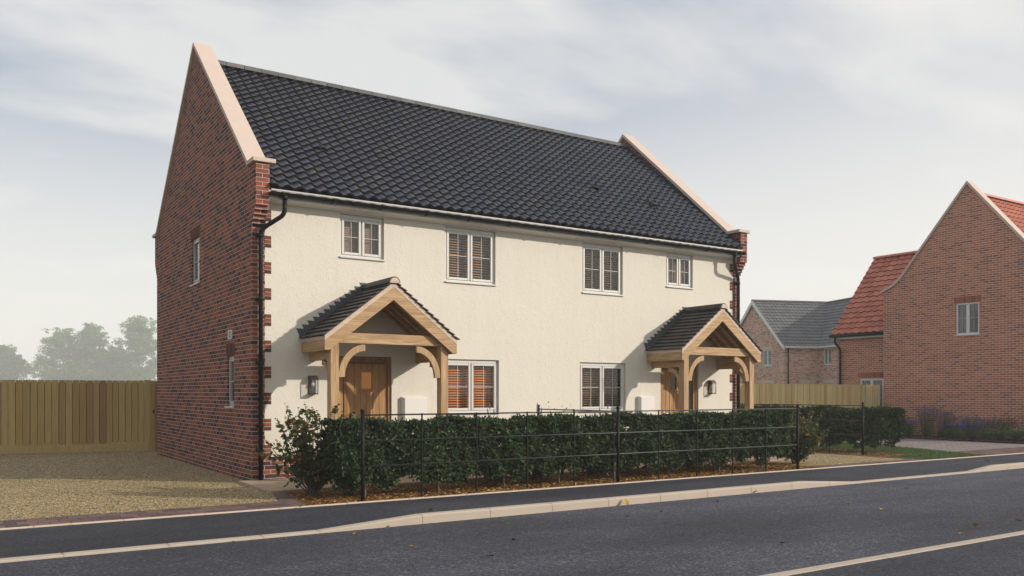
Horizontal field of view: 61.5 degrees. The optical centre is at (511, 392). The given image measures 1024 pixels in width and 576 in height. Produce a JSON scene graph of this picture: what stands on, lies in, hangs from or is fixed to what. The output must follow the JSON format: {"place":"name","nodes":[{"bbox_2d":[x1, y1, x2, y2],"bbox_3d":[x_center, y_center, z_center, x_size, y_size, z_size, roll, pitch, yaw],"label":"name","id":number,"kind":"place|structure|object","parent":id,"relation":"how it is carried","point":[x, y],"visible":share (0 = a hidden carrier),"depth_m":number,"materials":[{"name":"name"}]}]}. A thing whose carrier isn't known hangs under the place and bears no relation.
{"place":"outdoors","nodes":[
{"label":"outdoors","id":0,"kind":"place"},
{"bbox_2d":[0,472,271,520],"bbox_3d":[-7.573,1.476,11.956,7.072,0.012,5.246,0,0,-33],"label":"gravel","id":1,"kind":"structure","parent":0,"point":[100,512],"depth_m":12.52,"materials":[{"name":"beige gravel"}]},
{"bbox_2d":[0,442,278,520],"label":"driveway","id":2,"kind":"structure","parent":0,"point":[32,467],"depth_m":14.05,"materials":[{"name":"beige gravel"}]},
{"bbox_2d":[0,380,150,453],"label":"fence","id":3,"kind":"object","parent":2,"relation":"on","point":[54,416],"visible":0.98,"depth_m":21.36,"materials":[{"name":"wood"}]},
{"bbox_2d":[149,381,156,450],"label":"garden gate","id":4,"kind":"structure","parent":3,"relation":"attached to","point":[152,415],"depth_m":22.00,"materials":[{"name":"brown wood"}]},
{"bbox_2d":[0,501,293,527],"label":"path","id":5,"kind":"structure","parent":0,"point":[114,516],"depth_m":10.41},
{"bbox_2d":[273,493,305,505],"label":"path","id":6,"kind":"structure","parent":0,"point":[284,498],"depth_m":11.89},
{"bbox_2d":[0,468,1023,575],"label":"road","id":7,"kind":"structure","parent":0,"point":[742,535],"depth_m":8.74,"materials":[{"name":"grey asphalt"}]},
{"bbox_2d":[0,454,1023,557],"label":"pavement","id":8,"kind":"structure","parent":0,"point":[53,539],"depth_m":10.48,"materials":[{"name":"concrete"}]},
{"bbox_2d":[0,0,1023,381],"label":"sky","id":9,"kind":"structure","parent":0,"point":[839,134],"materials":[{"name":"white"}]},
{"bbox_2d":[239,456,789,496],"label":"path","id":10,"kind":"structure","parent":0,"point":[271,486],"depth_m":13.98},
{"bbox_2d":[15,437,1023,467],"bbox_3d":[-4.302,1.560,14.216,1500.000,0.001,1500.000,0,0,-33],"label":"ground","id":11,"kind":"structure","parent":0,"point":[937,439],"depth_m":27.61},
{"bbox_2d":[0,344,37,380],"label":"tree","id":12,"kind":"object","parent":11,"relation":"on","point":[9,359],"visible":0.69,"depth_m":420.40,"materials":[{"name":"green plant"}]},
{"bbox_2d":[24,327,88,381],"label":"tree","id":13,"kind":"object","parent":11,"relation":"on","point":[59,341],"visible":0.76,"depth_m":413.54,"materials":[{"name":"green plant"}]},
{"bbox_2d":[0,371,156,382],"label":"undergrowth","id":14,"kind":"object","parent":11,"relation":"on","point":[61,377],"visible":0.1,"depth_m":415.14,"materials":[{"name":"green plant"}]},
{"bbox_2d":[69,322,112,382],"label":"tree","id":15,"kind":"object","parent":11,"relation":"on","point":[90,340],"visible":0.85,"depth_m":415.85,"materials":[{"name":"green plant"}]},
{"bbox_2d":[96,346,143,381],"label":"tree","id":16,"kind":"object","parent":11,"relation":"on","point":[110,365],"visible":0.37,"depth_m":416.96,"materials":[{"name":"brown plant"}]},
{"bbox_2d":[95,315,156,380],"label":"tree","id":17,"kind":"object","parent":11,"relation":"on","point":[138,331],"visible":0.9,"depth_m":416.70,"materials":[{"name":"green plant"}]},
{"bbox_2d":[152,42,762,481],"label":"semi detached house","id":18,"kind":"structure","parent":11,"relation":"on","point":[358,250],"depth_m":17.07,"materials":[{"name":"beige paint"}]},
{"bbox_2d":[189,238,199,286],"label":"window","id":19,"kind":"structure","parent":18,"relation":"in","point":[196,281],"depth_m":17.75,"materials":[{"name":"grey plastic"}]},
{"bbox_2d":[225,356,233,407],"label":"window","id":20,"kind":"structure","parent":18,"relation":"in","point":[231,359],"depth_m":15.47,"materials":[{"name":"grey plastic"}]},
{"bbox_2d":[308,376,317,393],"bbox_3d":[-3.402,-0.135,14.720,0.136,0.320,0.133,0,0,-33],"label":"wall lantern","id":21,"kind":"object","parent":18,"relation":"attached to","point":[312,384],"depth_m":14.73,"materials":[{"name":"brown metal"}]},
{"bbox_2d":[339,214,384,261],"bbox_3d":[-2.694,-2.755,15.338,0.864,0.776,0.195,0,0,-33],"label":"window","id":22,"kind":"structure","parent":18,"relation":"in","point":[359,223],"depth_m":15.35,"materials":[{"name":"white plastic"}]},
{"bbox_2d":[339,356,390,420],"bbox_3d":[-2.705,0.395,15.327,1.170,2.090,0.141,0,0,-33],"label":"door","id":23,"kind":"structure","parent":18,"relation":"in","point":[366,383],"depth_m":15.41,"materials":[{"name":"brown wood"}]},
{"bbox_2d":[401,397,426,420],"bbox_3d":[-1.796,0.388,15.787,0.485,0.625,0.097,0,0,-33],"label":"meter box","id":24,"kind":"object","parent":18,"relation":"attached to","point":[413,405],"visible":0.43,"depth_m":15.73,"materials":[{"name":"white plastic"}]},
{"bbox_2d":[445,227,496,285],"bbox_3d":[-0.827,-2.612,16.565,1.134,1.061,0.214,0,0,-33],"label":"window","id":25,"kind":"structure","parent":18,"relation":"in","point":[468,233],"depth_m":16.55,"materials":[{"name":"white plastic"}]},
{"bbox_2d":[448,359,497,414],"bbox_3d":[-0.809,-0.115,16.576,1.254,1.048,0.212,0,0,-33],"label":"window","id":26,"kind":"structure","parent":18,"relation":"in","point":[451,362],"depth_m":16.61,"materials":[{"name":"white plastic"}]},
{"bbox_2d":[582,243,623,295],"bbox_3d":[1.892,-2.612,18.337,1.124,1.061,0.215,0,0,-33],"label":"window","id":27,"kind":"structure","parent":18,"relation":"in","point":[601,249],"depth_m":18.33,"materials":[{"name":"white plastic"}]},
{"bbox_2d":[580,362,625,412],"bbox_3d":[1.897,-0.115,18.339,1.274,1.048,0.214,0,0,-33],"label":"window","id":28,"kind":"structure","parent":18,"relation":"in","point":[601,366],"depth_m":18.34,"materials":[{"name":"white plastic"}]},
{"bbox_2d":[637,396,654,414],"bbox_3d":[2.945,0.388,18.874,0.430,0.625,0.097,0,0,-33],"label":"meter box","id":29,"kind":"object","parent":18,"relation":"attached to","point":[645,402],"visible":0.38,"depth_m":18.82,"materials":[{"name":"white plastic"}]},
{"bbox_2d":[661,365,696,420],"bbox_3d":[3.772,0.395,19.546,1.170,2.090,0.141,0,0,-33],"label":"door","id":30,"kind":"structure","parent":18,"relation":"in","point":[669,385],"depth_m":19.48,"materials":[{"name":"brown wood"}]},
{"bbox_2d":[666,253,693,289],"bbox_3d":[3.766,-2.755,19.545,0.844,0.776,0.195,0,0,-33],"label":"window","id":31,"kind":"structure","parent":18,"relation":"in","point":[676,260],"depth_m":19.57,"materials":[{"name":"white plastic"}]},
{"bbox_2d":[708,380,715,393],"bbox_3d":[4.642,-0.135,19.960,0.136,0.320,0.133,0,0,-33],"label":"wall lantern","id":32,"kind":"object","parent":18,"relation":"attached to","point":[710,384],"depth_m":19.96,"materials":[{"name":"brown metal"}]},
{"bbox_2d":[0,462,1023,562],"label":"kerb","id":33,"kind":"structure","parent":11,"relation":"on","point":[453,515],"depth_m":10.66,"materials":[{"name":"concrete"}]},
{"bbox_2d":[0,453,1023,529],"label":"kerb","id":34,"kind":"structure","parent":11,"relation":"on","point":[447,495],"depth_m":12.05,"materials":[{"name":"concrete"}]},
{"bbox_2d":[281,462,819,505],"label":"bark chips","id":35,"kind":"object","parent":11,"relation":"on","point":[602,476],"visible":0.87,"depth_m":14.06,"materials":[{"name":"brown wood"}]},
{"bbox_2d":[251,399,367,496],"bbox_3d":[-2.842,0.800,12.372,1.373,1.414,1.481,0,0,36],"label":"shrub","id":36,"kind":"object","parent":35,"relation":"on","point":[307,464],"visible":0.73,"depth_m":12.21,"materials":[{"name":"green plant"}]},
{"bbox_2d":[319,438,367,496],"bbox_3d":[-2.378,1.000,12.395,0.787,1.010,0.626,0,0,-33],"label":"shrub","id":37,"kind":"object","parent":35,"relation":"on","point":[342,487],"visible":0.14,"depth_m":12.30,"materials":[{"name":"green plant"}]},
{"bbox_2d":[472,473,510,482],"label":"shrub","id":38,"kind":"object","parent":35,"relation":"on","point":[490,480],"visible":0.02,"depth_m":14.37,"materials":[{"name":"green plant"}]},
{"bbox_2d":[486,403,501,480],"bbox_3d":[-0.245,0.839,14.603,0.645,1.323,0.559,0,0,-33],"label":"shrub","id":39,"kind":"object","parent":35,"relation":"on","point":[498,445],"visible":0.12,"depth_m":14.73,"materials":[{"name":"green plant"}]},
{"bbox_2d":[514,452,546,478],"bbox_3d":[0.340,1.206,14.841,1.002,0.599,1.084,0,0,11],"label":"shrub","id":40,"kind":"object","parent":35,"relation":"on","point":[535,474],"visible":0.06,"depth_m":14.79,"materials":[{"name":"green plant"}]},
{"bbox_2d":[535,403,542,477],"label":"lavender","id":41,"kind":"object","parent":35,"relation":"on","point":[540,438],"visible":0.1,"depth_m":15.01,"materials":[{"name":"green plant"}]},
{"bbox_2d":[314,408,792,496],"bbox_3d":[1.386,0.902,14.633,9.712,1.217,0.982,0,0,-33],"label":"hedge","id":42,"kind":"object","parent":35,"relation":"on","point":[347,430],"visible":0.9,"depth_m":13.65,"materials":[{"name":"green plant"}]},
{"bbox_2d":[548,401,582,474],"bbox_3d":[0.951,0.831,15.372,0.641,1.364,0.773,0,0,-33],"label":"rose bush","id":43,"kind":"object","parent":35,"relation":"on","point":[562,471],"visible":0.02,"depth_m":15.38,"materials":[{"name":"green plant"}]},
{"bbox_2d":[537,404,613,481],"bbox_3d":[1.092,0.859,15.296,0.062,1.283,2.237,0,0,-33],"label":"estate railing","id":44,"kind":"object","parent":35,"relation":"on","point":[539,409],"visible":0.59,"depth_m":14.69,"materials":[{"name":"black metal"}]},
{"bbox_2d":[360,404,798,500],"bbox_3d":[1.758,0.859,14.278,9.147,1.283,0.060,0,0,-33],"label":"estate railing","id":45,"kind":"object","parent":35,"relation":"on","point":[617,432],"visible":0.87,"depth_m":13.77,"materials":[{"name":"black metal"}]},
{"bbox_2d":[612,459,642,472],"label":"shrub","id":46,"kind":"object","parent":35,"relation":"on","point":[626,470],"visible":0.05,"depth_m":15.98,"materials":[{"name":"green plant"}]},
{"bbox_2d":[677,445,710,467],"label":"shrub","id":47,"kind":"object","parent":35,"relation":"on","point":[686,465],"visible":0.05,"depth_m":16.79,"materials":[{"name":"green plant"}]},
{"bbox_2d":[782,408,829,463],"bbox_3d":[6.008,0.913,18.127,1.362,1.189,1.379,0,0,2],"label":"shrub","id":48,"kind":"object","parent":35,"relation":"on","point":[808,442],"visible":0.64,"depth_m":17.85,"materials":[{"name":"green plant"}]},
{"bbox_2d":[740,384,879,431],"bbox_3d":[7.983,0.575,27.953,12.234,1.756,0.604,0,0,-33],"label":"fence","id":49,"kind":"object","parent":11,"relation":"on","point":[811,395],"visible":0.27,"depth_m":29.95,"materials":[{"name":"beige wood"}]},
{"bbox_2d":[814,448,909,456],"bbox_3d":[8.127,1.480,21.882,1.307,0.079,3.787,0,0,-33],"label":"bark chips","id":50,"kind":"object","parent":11,"relation":"on","point":[860,452],"visible":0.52,"depth_m":21.23,"materials":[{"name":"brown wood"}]},
{"bbox_2d":[742,402,863,454],"bbox_3d":[6.600,0.859,23.238,0.062,1.283,6.547,0,0,-33],"label":"estate railing","id":51,"kind":"object","parent":50,"relation":"on","point":[862,420],"visible":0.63,"depth_m":21.05,"materials":[{"name":"black metal"}]},
{"bbox_2d":[740,404,905,452],"bbox_3d":[7.582,0.890,23.553,1.209,1.241,6.654,0,0,-31],"label":"hedge","id":52,"kind":"object","parent":50,"relation":"on","point":[873,417],"visible":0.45,"depth_m":21.43,"materials":[{"name":"green plant"}]},
{"bbox_2d":[760,531,1023,575],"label":"kerb","id":53,"kind":"structure","parent":11,"relation":"on","point":[855,561],"depth_m":7.86,"materials":[{"name":"concrete"}]},
{"bbox_2d":[829,181,1023,439],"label":"brick house","id":54,"kind":"structure","parent":11,"relation":"on","point":[936,318],"depth_m":28.96,"materials":[{"name":"red brick"}]},
{"bbox_2d":[860,378,882,420],"bbox_3d":[13.292,0.245,31.773,0.130,1.570,1.040,0,0,-33],"label":"window","id":55,"kind":"structure","parent":54,"relation":"in","point":[863,381],"depth_m":31.67,"materials":[{"name":"grey plastic"}]},
{"bbox_2d":[954,302,979,335],"bbox_3d":[15.085,-2.445,28.469,0.130,1.090,0.846,0,0,-33],"label":"window","id":56,"kind":"structure","parent":54,"relation":"in","point":[967,314],"depth_m":28.48,"materials":[{"name":"grey plastic"}]},
{"bbox_2d":[893,435,1023,442],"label":"bed","id":57,"kind":"object","parent":11,"relation":"on","point":[977,439],"depth_m":27.73,"materials":[{"name":"soil"}]},
{"bbox_2d":[904,425,915,437],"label":"grass tuft","id":58,"kind":"object","parent":57,"relation":"on","point":[908,434],"visible":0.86,"depth_m":28.57,"materials":[{"name":"green plant"}]},
{"bbox_2d":[900,419,921,431],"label":"flower clump","id":59,"kind":"object","parent":57,"relation":"on","point":[909,425],"visible":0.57,"depth_m":29.32,"materials":[{"name":"purple plant"}]},
{"bbox_2d":[915,404,937,434],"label":"lavender","id":60,"kind":"object","parent":57,"relation":"on","point":[926,423],"visible":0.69,"depth_m":29.20,"materials":[{"name":"purple plant"}]},
{"bbox_2d":[917,425,940,438],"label":"grass tuft","id":61,"kind":"object","parent":57,"relation":"on","point":[927,433],"visible":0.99,"depth_m":28.13,"materials":[{"name":"green plant"}]},
{"bbox_2d":[934,430,950,439],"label":"grass tuft","id":62,"kind":"object","parent":57,"relation":"on","point":[941,435],"visible":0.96,"depth_m":27.65,"materials":[{"name":"green plant"}]},
{"bbox_2d":[932,409,956,436],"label":"lavender","id":63,"kind":"object","parent":57,"relation":"on","point":[949,418],"visible":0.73,"depth_m":28.74,"materials":[{"name":"purple plant"}]},
{"bbox_2d":[938,422,969,437],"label":"flower clump","id":64,"kind":"object","parent":57,"relation":"on","point":[951,429],"visible":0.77,"depth_m":27.94,"materials":[{"name":"purple plant"}]},
{"bbox_2d":[950,429,964,439],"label":"grass tuft","id":65,"kind":"object","parent":57,"relation":"on","point":[957,435],"visible":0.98,"depth_m":27.27,"materials":[{"name":"green plant"}]},
{"bbox_2d":[954,424,984,437],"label":"flower clump","id":66,"kind":"object","parent":57,"relation":"on","point":[968,428],"visible":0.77,"depth_m":27.56,"materials":[{"name":"purple plant"}]},
{"bbox_2d":[962,430,976,440],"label":"grass tuft","id":67,"kind":"object","parent":57,"relation":"on","point":[970,437],"visible":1,"depth_m":26.83,"materials":[{"name":"green plant"}]},
{"bbox_2d":[958,415,982,437],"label":"lavender","id":68,"kind":"object","parent":57,"relation":"on","point":[964,421],"visible":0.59,"depth_m":27.94,"materials":[{"name":"purple plant"}]},
{"bbox_2d":[975,430,992,441],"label":"grass tuft","id":69,"kind":"object","parent":57,"relation":"on","point":[984,436],"visible":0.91,"depth_m":26.52,"materials":[{"name":"green plant"}]},
{"bbox_2d":[974,417,1000,438],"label":"lavender","id":70,"kind":"object","parent":57,"relation":"on","point":[989,421],"visible":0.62,"depth_m":27.53,"materials":[{"name":"purple plant"}]},
{"bbox_2d":[985,425,1015,442],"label":"leafy plant","id":71,"kind":"object","parent":57,"relation":"on","point":[997,435],"visible":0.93,"depth_m":26.22,"materials":[{"name":"green plant"}]},
{"bbox_2d":[989,413,1021,437],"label":"shrub","id":72,"kind":"object","parent":57,"relation":"on","point":[1004,424],"visible":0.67,"depth_m":26.97,"materials":[{"name":"green plant"}]},
{"bbox_2d":[1000,427,1023,442],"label":"leafy plant","id":73,"kind":"object","parent":57,"relation":"on","point":[1018,436],"visible":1,"depth_m":25.80,"materials":[{"name":"green plant"}]},
{"bbox_2d":[740,297,851,404],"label":"brick house","id":74,"kind":"structure","parent":0,"point":[794,342],"depth_m":57.58,"materials":[{"name":"brown brick"}]},
{"bbox_2d":[764,349,771,365],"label":"window","id":75,"kind":"structure","parent":74,"relation":"in","point":[767,353],"depth_m":58.00,"materials":[{"name":"grey plastic"}]},
{"bbox_2d":[824,348,830,364],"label":"window","id":76,"kind":"structure","parent":74,"relation":"in","point":[827,351],"depth_m":55.70,"materials":[{"name":"grey plastic"}]},
{"bbox_2d":[767,453,902,465],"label":"path","id":77,"kind":"structure","parent":0,"point":[817,459],"depth_m":19.12,"materials":[{"name":"beige gravel"}]},
{"bbox_2d":[816,452,914,458],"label":"path","id":78,"kind":"structure","parent":0,"point":[866,455],"depth_m":20.24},
{"bbox_2d":[811,459,928,467],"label":"curb","id":79,"kind":"structure","parent":0,"point":[862,463],"depth_m":17.98,"materials":[{"name":"beige concrete"}]},
{"bbox_2d":[817,442,984,459],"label":"lawn","id":80,"kind":"structure","parent":0,"point":[903,453],"depth_m":21.53,"materials":[{"name":"green plant"}]},
{"bbox_2d":[789,534,1023,575],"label":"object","id":81,"kind":"structure","parent":0,"point":[1001,557],"depth_m":7.53,"materials":[{"name":"concrete"}]},
{"bbox_2d":[841,438,1023,451],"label":"driveway","id":82,"kind":"structure","parent":0,"point":[948,445],"depth_m":24.47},
{"bbox_2d":[904,436,1023,454],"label":"path","id":83,"kind":"structure","parent":0,"point":[1002,451],"depth_m":21.84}
]}

